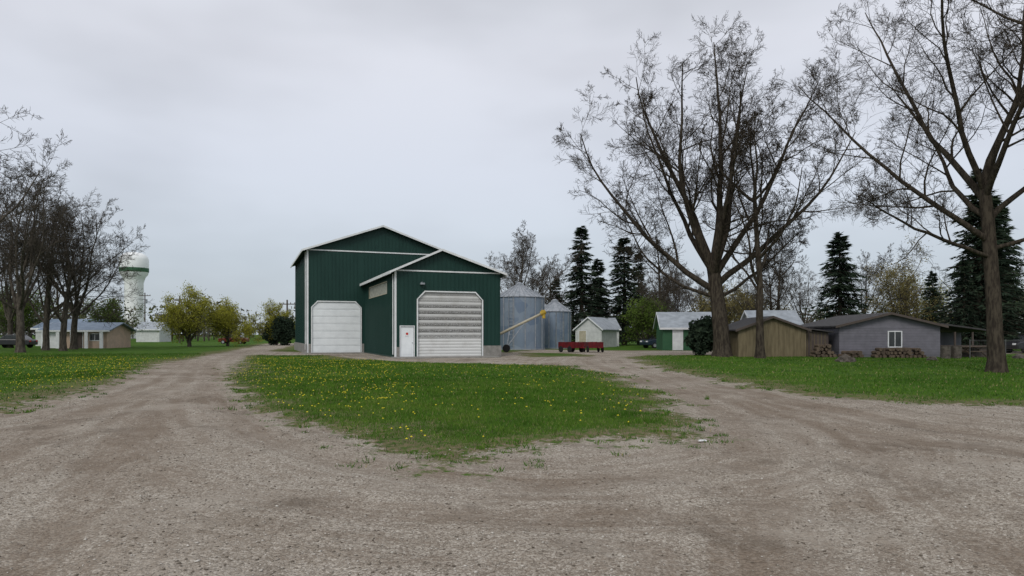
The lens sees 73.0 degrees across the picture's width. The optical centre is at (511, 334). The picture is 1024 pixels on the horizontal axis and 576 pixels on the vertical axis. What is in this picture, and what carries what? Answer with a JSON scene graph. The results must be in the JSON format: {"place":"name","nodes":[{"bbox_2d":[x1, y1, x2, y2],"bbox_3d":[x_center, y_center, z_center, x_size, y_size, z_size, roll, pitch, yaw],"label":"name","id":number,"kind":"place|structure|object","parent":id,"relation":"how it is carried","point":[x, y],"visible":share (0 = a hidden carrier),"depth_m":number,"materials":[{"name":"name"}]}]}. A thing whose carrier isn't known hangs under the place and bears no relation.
{"place":"outdoors","nodes":[
{"label":"outdoors","id":0,"kind":"place"},
{"bbox_2d":[35,322,136,347],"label":"peach garage","id":1,"kind":"structure","parent":0,"point":[96,335],"depth_m":78.20,"materials":[{"name":"paint"}]},
{"bbox_2d":[49,332,55,347],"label":"door","id":2,"kind":"structure","parent":1,"relation":"in","point":[52,335],"depth_m":77.56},
{"bbox_2d":[77,332,81,347],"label":"door","id":3,"kind":"structure","parent":1,"relation":"in","point":[79,334],"depth_m":77.86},
{"bbox_2d":[90,334,98,339],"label":"window glass","id":4,"kind":"structure","parent":1,"relation":"in","point":[92,336],"depth_m":78.03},
{"bbox_2d":[0,335,1023,575],"bbox_3d":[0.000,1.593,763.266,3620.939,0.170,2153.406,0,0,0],"label":"ground","id":5,"kind":"structure","parent":0,"point":[48,534],"depth_m":7.66,"materials":[{"name":"brown stone"}]},
{"bbox_2d":[0,334,37,347],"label":"parked car","id":6,"kind":"object","parent":5,"relation":"on","point":[8,339],"visible":0.7,"depth_m":79.29,"materials":[{"name":"black paint"}]},
{"bbox_2d":[0,181,54,288],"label":"bare tree","id":7,"kind":"object","parent":5,"relation":"on","point":[10,235],"visible":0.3,"depth_m":65.60,"materials":[{"name":"brown plant"}]},
{"bbox_2d":[0,286,60,345],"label":"budding tree","id":8,"kind":"object","parent":5,"relation":"on","point":[28,309],"visible":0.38,"depth_m":94.96,"materials":[{"name":"green plant"}]},
{"bbox_2d":[0,105,71,222],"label":"bare tree","id":9,"kind":"object","parent":5,"relation":"on","point":[48,152],"visible":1,"depth_m":42.70,"materials":[{"name":"brown plant"}]},
{"bbox_2d":[0,220,82,347],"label":"bare tree","id":10,"kind":"object","parent":5,"relation":"on","point":[10,312],"visible":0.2,"depth_m":79.49,"materials":[{"name":"brown plant"}]},
{"bbox_2d":[0,154,114,352],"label":"bare tree","id":11,"kind":"object","parent":5,"relation":"on","point":[20,297],"visible":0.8,"depth_m":59.96,"materials":[{"name":"grey plant"}]},
{"bbox_2d":[36,259,86,318],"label":"bare tree","id":12,"kind":"object","parent":5,"relation":"on","point":[57,300],"visible":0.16,"depth_m":109.82,"materials":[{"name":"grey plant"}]},
{"bbox_2d":[30,319,107,345],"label":"blue roofed shed","id":13,"kind":"structure","parent":5,"relation":"on","point":[38,336],"depth_m":93.72,"materials":[{"name":"white"}]},
{"bbox_2d":[0,187,142,350],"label":"bare tree","id":14,"kind":"object","parent":5,"relation":"on","point":[64,320],"visible":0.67,"depth_m":66.17,"materials":[{"name":"grey plant"}]},
{"bbox_2d":[0,190,145,349],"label":"bare tree","id":15,"kind":"object","parent":5,"relation":"on","point":[46,305],"visible":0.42,"depth_m":67.71,"materials":[{"name":"grey plant"}]},
{"bbox_2d":[4,195,154,349],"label":"bare tree","id":16,"kind":"object","parent":5,"relation":"on","point":[73,334],"visible":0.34,"depth_m":71.64,"materials":[{"name":"brown plant"}]},
{"bbox_2d":[81,296,150,334],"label":"budding tree","id":17,"kind":"object","parent":5,"relation":"on","point":[116,318],"visible":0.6,"depth_m":87.56,"materials":[{"name":"green plant"}]},
{"bbox_2d":[119,252,148,338],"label":"water tower","id":18,"kind":"structure","parent":5,"relation":"on","point":[140,261],"depth_m":247.29,"materials":[{"name":"white"}]},
{"bbox_2d":[139,294,150,321],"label":"utility pole","id":19,"kind":"object","parent":5,"relation":"on","point":[144,295],"visible":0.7,"depth_m":148.90,"materials":[{"name":"brown wood"}]},
{"bbox_2d":[134,322,170,341],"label":"white shed","id":20,"kind":"structure","parent":5,"relation":"on","point":[150,333],"depth_m":140.34,"materials":[{"name":"wood"}]},
{"bbox_2d":[173,296,185,342],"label":"utility pole","id":21,"kind":"object","parent":5,"relation":"on","point":[182,308],"visible":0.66,"depth_m":124.90,"materials":[{"name":"brown wood"}]},
{"bbox_2d":[153,280,227,346],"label":"willow tree","id":22,"kind":"object","parent":5,"relation":"on","point":[189,323],"visible":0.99,"depth_m":86.69,"materials":[{"name":"green plant"}]},
{"bbox_2d":[203,294,262,345],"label":"willow tree","id":23,"kind":"object","parent":5,"relation":"on","point":[230,317],"visible":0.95,"depth_m":90.54,"materials":[{"name":"green plant"}]},
{"bbox_2d":[218,335,248,343],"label":"parked car","id":24,"kind":"object","parent":5,"relation":"on","point":[223,341],"visible":0.49,"depth_m":111.12,"materials":[{"name":"red paint"}]},
{"bbox_2d":[262,322,278,344],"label":"cedar tree","id":25,"kind":"object","parent":5,"relation":"on","point":[272,341],"visible":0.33,"depth_m":99.21,"materials":[{"name":"green plant"}]},
{"bbox_2d":[247,298,294,344],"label":"budding tree","id":26,"kind":"object","parent":5,"relation":"on","point":[269,311],"visible":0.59,"depth_m":99.07,"materials":[{"name":"green plant"}]},
{"bbox_2d":[270,315,294,344],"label":"cedar tree","id":27,"kind":"object","parent":5,"relation":"on","point":[284,333],"visible":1,"depth_m":97.19,"materials":[{"name":"green plant"}]},
{"bbox_2d":[279,300,294,315],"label":"utility pole","id":28,"kind":"object","parent":5,"relation":"on","point":[286,304],"visible":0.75,"depth_m":100.93,"materials":[{"name":"brown wood"}]},
{"bbox_2d":[0,356,643,438],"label":"dandelions","id":29,"kind":"object","parent":5,"relation":"on","point":[284,378],"visible":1,"depth_m":24.97,"materials":[{"name":"plant"}]},
{"bbox_2d":[295,229,458,355],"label":"wall ribs","id":30,"kind":"object","parent":5,"relation":"on","point":[300,302],"depth_m":57.58,"materials":[{"name":"metal"}]},
{"bbox_2d":[369,281,386,298],"bbox_3d":[-10.319,-3.350,53.156,0.036,0.920,7.760,0,0,-21],"label":"clerestory frame","id":31,"kind":"object","parent":30,"relation":"on","point":[373,286],"visible":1,"depth_m":53.93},
{"bbox_2d":[370,282,386,297],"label":"clerestory panels","id":32,"kind":"object","parent":31,"relation":"in","point":[378,290],"visible":0.92,"depth_m":53.05,"materials":[{"name":"plastic"}]},
{"bbox_2d":[295,227,499,356],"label":"steel walls","id":33,"kind":"structure","parent":5,"relation":"on","point":[485,288],"depth_m":57.58,"materials":[{"name":"metal"}]},
{"bbox_2d":[312,302,357,345],"bbox_3d":[-14.827,-0.550,58.495,3.980,4.300,0.043,0,0,-21],"label":"sectional door backing","id":34,"kind":"object","parent":33,"relation":"attached to","point":[329,316],"visible":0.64,"depth_m":58.58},
{"bbox_2d":[312,302,359,352],"bbox_3d":[-14.807,-0.557,58.444,3.960,4.255,0.053,0,0,-21],"label":"white sectional door","id":35,"kind":"structure","parent":34,"relation":"attached to","point":[339,327],"depth_m":58.39,"materials":[{"name":"metal"}]},
{"bbox_2d":[305,252,393,354],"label":"downspouts","id":36,"kind":"object","parent":33,"relation":"attached to","point":[392,308],"visible":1,"depth_m":47.29,"materials":[{"name":"metal"}]},
{"bbox_2d":[292,227,503,275],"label":"roof","id":37,"kind":"structure","parent":33,"relation":"on","point":[303,252],"depth_m":60.26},
{"bbox_2d":[290,225,507,356],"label":"white trim","id":38,"kind":"structure","parent":33,"relation":"attached to","point":[414,261],"depth_m":50.17,"materials":[{"name":"metal"}]},
{"bbox_2d":[400,327,413,356],"bbox_3d":[-7.181,0.535,47.339,0.920,2.070,0.053,0,0,-21],"label":"entry door","id":39,"kind":"structure","parent":33,"relation":"attached to","point":[406,347],"depth_m":47.31,"materials":[{"name":"metal"}]},
{"bbox_2d":[418,292,476,353],"bbox_3d":[-4.349,-0.650,48.499,4.620,4.500,0.015,0,0,-21],"label":"rolling door backing","id":40,"kind":"object","parent":33,"relation":"attached to","point":[447,338],"visible":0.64,"depth_m":48.44,"materials":[{"name":"metal"}]},
{"bbox_2d":[418,292,480,356],"bbox_3d":[-4.336,-0.655,48.466,4.610,4.470,0.045,0,0,-21],"label":"weathered rolling door","id":41,"kind":"structure","parent":40,"relation":"attached to","point":[451,315],"depth_m":48.44,"materials":[{"name":"metal"}]},
{"bbox_2d":[294,342,500,356],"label":"concrete plinth","id":42,"kind":"structure","parent":5,"relation":"on","point":[487,350],"depth_m":49.60,"materials":[{"name":"concrete"}]},
{"bbox_2d":[302,352,500,358],"bbox_3d":[-9.571,1.595,51.742,19.164,0.110,6.951,0,0,41],"label":"concrete apron","id":43,"kind":"object","parent":5,"relation":"on","point":[423,357],"visible":0.69,"depth_m":47.56,"materials":[{"name":"concrete"}]},
{"bbox_2d":[0,286,1022,340],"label":"distant trees","id":44,"kind":"object","parent":5,"relation":"on","point":[207,334],"visible":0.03,"depth_m":174.80,"materials":[{"name":"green plant"}]},
{"bbox_2d":[0,353,1023,472],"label":"grass","id":45,"kind":"structure","parent":5,"relation":"on","point":[515,386],"depth_m":19.58,"materials":[{"name":"plant"}]},
{"bbox_2d":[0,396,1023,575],"bbox_3d":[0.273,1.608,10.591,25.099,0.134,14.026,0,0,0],"label":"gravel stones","id":46,"kind":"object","parent":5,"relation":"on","point":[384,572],"visible":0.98,"depth_m":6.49,"materials":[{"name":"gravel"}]},
{"bbox_2d":[500,282,544,349],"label":"grain bin","id":47,"kind":"object","parent":5,"relation":"on","point":[520,302],"visible":0.72,"depth_m":69.76,"materials":[{"name":"metal"}]},
{"bbox_2d":[500,310,545,351],"bbox_3d":[0.438,-0.289,61.700,5.275,3.769,1.880,0,0,0],"label":"grain auger","id":48,"kind":"object","parent":5,"relation":"on","point":[506,347],"visible":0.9,"depth_m":61.62,"materials":[{"name":"yellow paint"}]},
{"bbox_2d":[495,253,567,304],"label":"bare tree","id":49,"kind":"object","parent":5,"relation":"on","point":[536,277],"visible":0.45,"depth_m":97.27,"materials":[{"name":"brown plant"}]},
{"bbox_2d":[484,220,588,303],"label":"bare tree","id":50,"kind":"object","parent":5,"relation":"on","point":[521,253],"visible":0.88,"depth_m":91.55,"materials":[{"name":"brown plant"}]},
{"bbox_2d":[545,277,565,302],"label":"spruce tree","id":51,"kind":"object","parent":5,"relation":"on","point":[557,291],"visible":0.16,"depth_m":103.76,"materials":[{"name":"green plant"}]},
{"bbox_2d":[538,256,573,302],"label":"bare tree","id":52,"kind":"object","parent":5,"relation":"on","point":[561,268],"visible":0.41,"depth_m":104.45,"materials":[{"name":"brown plant"}]},
{"bbox_2d":[544,299,571,348],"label":"grain bin","id":53,"kind":"object","parent":5,"relation":"on","point":[557,324],"visible":0.66,"depth_m":75.41,"materials":[{"name":"metal"}]},
{"bbox_2d":[558,342,585,351],"bbox_3d":[5.466,1.129,60.637,1.460,0.939,2.900,0,0,-35],"label":"red wagon","id":54,"kind":"object","parent":5,"relation":"on","point":[570,346],"visible":0.98,"depth_m":60.38,"materials":[{"name":"paint"}]},
{"bbox_2d":[561,225,621,341],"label":"spruce tree","id":55,"kind":"object","parent":5,"relation":"on","point":[583,301],"visible":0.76,"depth_m":94.46,"materials":[{"name":"green plant"}]},
{"bbox_2d":[583,342,603,351],"bbox_3d":[7.288,1.129,61.059,1.460,0.939,2.900,0,0,-10],"label":"red wagon","id":56,"kind":"object","parent":5,"relation":"on","point":[597,345],"visible":0.88,"depth_m":60.59,"materials":[{"name":"paint"}]},
{"bbox_2d":[572,258,622,345],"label":"spruce tree","id":57,"kind":"object","parent":5,"relation":"on","point":[597,264],"visible":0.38,"depth_m":97.53,"materials":[{"name":"green plant"}]},
{"bbox_2d":[578,318,620,345],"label":"white cottage","id":58,"kind":"structure","parent":5,"relation":"on","point":[613,321],"depth_m":92.64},
{"bbox_2d":[605,237,646,344],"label":"spruce tree","id":59,"kind":"object","parent":5,"relation":"on","point":[620,299],"visible":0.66,"depth_m":99.51,"materials":[{"name":"green plant"}]},
{"bbox_2d":[621,252,651,344],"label":"spruce tree","id":60,"kind":"object","parent":5,"relation":"on","point":[638,266],"visible":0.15,"depth_m":103.80,"materials":[{"name":"green plant"}]},
{"bbox_2d":[617,292,673,345],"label":"budding tree","id":61,"kind":"object","parent":5,"relation":"on","point":[643,322],"visible":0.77,"depth_m":79.44,"materials":[{"name":"green plant"}]},
{"bbox_2d":[640,335,655,347],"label":"parked car","id":62,"kind":"object","parent":5,"relation":"on","point":[646,343],"visible":0.32,"depth_m":77.81,"materials":[{"name":"blue paint"}]},
{"bbox_2d":[633,229,686,310],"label":"bare tree","id":63,"kind":"object","parent":5,"relation":"on","point":[648,254],"visible":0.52,"depth_m":87.66,"materials":[{"name":"brown plant"}]},
{"bbox_2d":[630,270,692,311],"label":"bare tree","id":64,"kind":"object","parent":5,"relation":"on","point":[662,290],"visible":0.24,"depth_m":92.15,"materials":[{"name":"brown plant"}]},
{"bbox_2d":[635,270,690,309],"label":"bare tree","id":65,"kind":"object","parent":5,"relation":"on","point":[661,291],"visible":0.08,"depth_m":109.80,"materials":[{"name":"brown plant"}]},
{"bbox_2d":[637,262,702,327],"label":"bare tree","id":66,"kind":"object","parent":5,"relation":"on","point":[667,301],"visible":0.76,"depth_m":73.89,"materials":[{"name":"brown plant"}]},
{"bbox_2d":[653,312,711,349],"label":"green shed","id":67,"kind":"structure","parent":5,"relation":"on","point":[672,329],"depth_m":68.41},
{"bbox_2d":[673,330,681,349],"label":"door","id":68,"kind":"structure","parent":67,"relation":"in","point":[677,334],"depth_m":67.81,"materials":[{"name":"wood"}]},
{"bbox_2d":[683,315,712,355],"bbox_3d":[14.198,0.119,51.598,2.815,3.162,2.713,0,0,0],"label":"cedar tree","id":69,"kind":"object","parent":5,"relation":"on","point":[699,338],"visible":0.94,"depth_m":50.85,"materials":[{"name":"green plant"}]},
{"bbox_2d":[670,267,729,311],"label":"bare tree","id":70,"kind":"object","parent":5,"relation":"on","point":[701,288],"visible":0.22,"depth_m":100.02,"materials":[{"name":"brown plant"}]},
{"bbox_2d":[552,10,883,356],"bbox_3d":[13.994,-10.827,48.711,19.678,25.545,16.494,0,0,-30],"label":"bare maple tree","id":71,"kind":"object","parent":5,"relation":"on","point":[713,260],"visible":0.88,"depth_m":48.31,"materials":[{"name":"brown plant"}]},
{"bbox_2d":[691,282,752,323],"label":"budding tree","id":72,"kind":"object","parent":5,"relation":"on","point":[705,307],"visible":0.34,"depth_m":84.79,"materials":[{"name":"green plant"}]},
{"bbox_2d":[693,101,822,358],"bbox_3d":[16.120,-6.666,45.212,8.559,17.170,8.690,0,0,0],"label":"bare tree","id":73,"kind":"object","parent":5,"relation":"on","point":[759,344],"visible":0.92,"depth_m":44.88,"materials":[{"name":"brown plant"}]},
{"bbox_2d":[725,269,790,323],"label":"bare tree","id":74,"kind":"object","parent":5,"relation":"on","point":[755,294],"visible":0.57,"depth_m":83.45,"materials":[{"name":"brown plant"}]},
{"bbox_2d":[725,282,791,322],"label":"budding tree","id":75,"kind":"object","parent":5,"relation":"on","point":[740,292],"visible":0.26,"depth_m":99.66,"materials":[{"name":"green plant"}]},
{"bbox_2d":[746,251,797,309],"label":"bare tree","id":76,"kind":"object","parent":5,"relation":"on","point":[771,286],"visible":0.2,"depth_m":95.24,"materials":[{"name":"brown plant"}]},
{"bbox_2d":[749,239,809,311],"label":"bare tree","id":77,"kind":"object","parent":5,"relation":"on","point":[783,289],"visible":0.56,"depth_m":85.96,"materials":[{"name":"brown plant"}]},
{"bbox_2d":[728,316,833,356],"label":"tan shed","id":78,"kind":"structure","parent":5,"relation":"on","point":[784,338],"depth_m":47.89,"materials":[{"name":"wood"}]},
{"bbox_2d":[774,267,833,323],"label":"bare tree","id":79,"kind":"object","parent":5,"relation":"on","point":[801,300],"visible":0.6,"depth_m":103.78,"materials":[{"name":"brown plant"}]},
{"bbox_2d":[809,344,836,356],"bbox_3d":[21.110,1.135,47.100,1.570,0.930,1.127,0,0,4],"label":"firewood pile","id":80,"kind":"object","parent":5,"relation":"on","point":[822,350],"visible":0.98,"depth_m":46.74,"materials":[{"name":"brown wood"}]},
{"bbox_2d":[802,231,872,319],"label":"spruce tree","id":81,"kind":"object","parent":5,"relation":"on","point":[842,306],"visible":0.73,"depth_m":74.67,"materials":[{"name":"green plant"}]},
{"bbox_2d":[835,354,856,361],"bbox_3d":[18.792,1.579,39.014,1.105,0.990,1.011,0,0,23],"label":"boulder","id":82,"kind":"object","parent":5,"relation":"on","point":[844,358],"visible":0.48,"depth_m":38.70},
{"bbox_2d":[838,350,863,357],"bbox_3d":[22.944,1.356,46.797,1.295,0.468,1.091,0,0,-20],"label":"firewood pile","id":83,"kind":"object","parent":5,"relation":"on","point":[854,354],"visible":0.8,"depth_m":46.45,"materials":[{"name":"brown wood"}]},
{"bbox_2d":[819,243,921,313],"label":"bare tree","id":84,"kind":"object","parent":5,"relation":"on","point":[868,285],"visible":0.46,"depth_m":94.41,"materials":[{"name":"brown plant"}]},
{"bbox_2d":[801,312,986,356],"bbox_3d":[27.892,0.055,51.630,10.760,3.090,9.730,0,0,5],"label":"grey bungalow","id":85,"kind":"object","parent":5,"relation":"on","point":[866,334],"visible":0.68,"depth_m":47.40,"materials":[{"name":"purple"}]},
{"bbox_2d":[888,331,901,347],"bbox_3d":[26.133,0.350,47.251,0.940,1.140,0.059,0,0,5],"label":"window frame","id":86,"kind":"structure","parent":85,"relation":"in","point":[888,331],"depth_m":47.23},
{"bbox_2d":[889,332,900,346],"bbox_3d":[26.134,0.350,47.255,0.800,1.000,0.006,0,0,5],"label":"window glass","id":87,"kind":"structure","parent":85,"relation":"in","point":[894,337],"depth_m":47.25,"materials":[{"name":"glass"}]},
{"bbox_2d":[766,0,1023,372],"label":"bare tree","id":88,"kind":"object","parent":5,"relation":"on","point":[987,213],"visible":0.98,"depth_m":28.38,"materials":[{"name":"brown plant"}]},
{"bbox_2d":[871,347,925,357],"bbox_3d":[25.732,1.250,46.209,3.265,0.716,1.140,0,0,5],"label":"firewood pile","id":89,"kind":"object","parent":5,"relation":"on","point":[899,352],"visible":0.98,"depth_m":45.83,"materials":[{"name":"brown wood"}]},
{"bbox_2d":[860,233,942,321],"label":"budding tree","id":90,"kind":"object","parent":5,"relation":"on","point":[904,298],"visible":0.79,"depth_m":87.31,"materials":[{"name":"green plant"}]},
{"bbox_2d":[878,268,955,317],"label":"budding tree","id":91,"kind":"object","parent":5,"relation":"on","point":[925,302],"visible":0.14,"depth_m":90.52,"materials":[{"name":"green plant"}]},
{"bbox_2d":[926,356,937,360],"bbox_3d":[24.616,1.616,40.497,0.664,0.651,0.623,0,0,-37],"label":"boulder","id":92,"kind":"object","parent":5,"relation":"on","point":[932,358],"visible":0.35,"depth_m":40.37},
{"bbox_2d":[920,271,948,321],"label":"spruce tree","id":93,"kind":"object","parent":5,"relation":"on","point":[932,292],"visible":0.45,"depth_m":83.79,"materials":[{"name":"green plant"}]},
{"bbox_2d":[940,346,950,358],"bbox_3d":[27.800,1.175,44.400,0.602,0.850,0.602,0,0,0],"label":"steel barrel","id":94,"kind":"object","parent":5,"relation":"on","point":[945,351],"visible":0.9,"depth_m":44.18,"materials":[{"name":"metal"}]},
{"bbox_2d":[931,231,973,304],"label":"bare tree","id":95,"kind":"object","parent":5,"relation":"on","point":[934,268],"visible":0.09,"depth_m":91.62,"materials":[{"name":"brown plant"}]},
{"bbox_2d":[951,346,961,357],"bbox_3d":[28.700,1.175,44.700,0.602,0.850,0.602,0,0,0],"label":"steel barrel","id":96,"kind":"object","parent":5,"relation":"on","point":[956,351],"visible":0.84,"depth_m":44.47,"materials":[{"name":"metal"}]},
{"bbox_2d":[937,258,986,346],"bbox_3d":[39.349,-2.289,60.802,4.332,8.722,4.658,0,0,8],"label":"spruce tree","id":97,"kind":"object","parent":5,"relation":"on","point":[965,310],"visible":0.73,"depth_m":60.22,"materials":[{"name":"green plant"}]},
{"bbox_2d":[913,0,1023,83],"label":"bare tree","id":98,"kind":"object","parent":5,"relation":"on","point":[1011,20],"visible":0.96,"depth_m":25.75,"materials":[{"name":"brown plant"}]},
{"bbox_2d":[921,168,1023,344],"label":"spruce tree","id":99,"kind":"object","parent":5,"relation":"on","point":[976,271],"visible":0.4,"depth_m":61.38,"materials":[{"name":"green plant"}]},
{"bbox_2d":[962,346,986,356],"bbox_3d":[31.200,1.220,47.000,1.800,0.760,1.560,0,0,-20],"label":"picnic table","id":100,"kind":"object","parent":5,"relation":"on","point":[978,350],"visible":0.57,"depth_m":46.83,"materials":[{"name":"brown wood"}]},
{"bbox_2d":[928,197,1023,351],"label":"spruce tree","id":101,"kind":"object","parent":5,"relation":"on","point":[1009,280],"visible":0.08,"depth_m":65.00,"materials":[{"name":"green plant"}]},
{"bbox_2d":[969,340,1023,357],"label":"wire fence","id":102,"kind":"object","parent":5,"relation":"on","point":[986,340],"visible":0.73,"depth_m":44.60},
{"bbox_2d":[998,207,1023,339],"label":"spruce tree","id":103,"kind":"object","parent":5,"relation":"on","point":[1008,224],"visible":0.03,"depth_m":74.30,"materials":[{"name":"green plant"}]},
{"bbox_2d":[1004,335,1023,352],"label":"parked car","id":104,"kind":"object","parent":5,"relation":"on","point":[1011,346],"visible":0.78,"depth_m":57.41,"materials":[{"name":"black paint"}]},
{"bbox_2d":[1005,255,1023,316],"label":"bare tree","id":105,"kind":"object","parent":5,"relation":"on","point":[1019,278],"visible":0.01,"depth_m":76.25,"materials":[{"name":"brown plant"}]},
{"bbox_2d":[1012,354,1023,358],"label":"boulder","id":106,"kind":"object","parent":5,"relation":"on","point":[1018,356],"visible":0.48,"depth_m":44.77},
{"bbox_2d":[0,0,1023,334],"label":"sky","id":107,"kind":"structure","parent":0,"point":[245,136],"materials":[{"name":"white"}]},
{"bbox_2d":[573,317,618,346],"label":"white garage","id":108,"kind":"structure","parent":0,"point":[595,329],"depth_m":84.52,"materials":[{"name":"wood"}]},
{"bbox_2d":[579,331,585,341],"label":"door","id":109,"kind":"structure","parent":108,"relation":"in","point":[582,334],"depth_m":84.52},
{"bbox_2d":[740,310,803,324],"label":"pale roofed shed","id":110,"kind":"structure","parent":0,"point":[792,316],"depth_m":63.64,"materials":[{"name":"white"}]}
]}

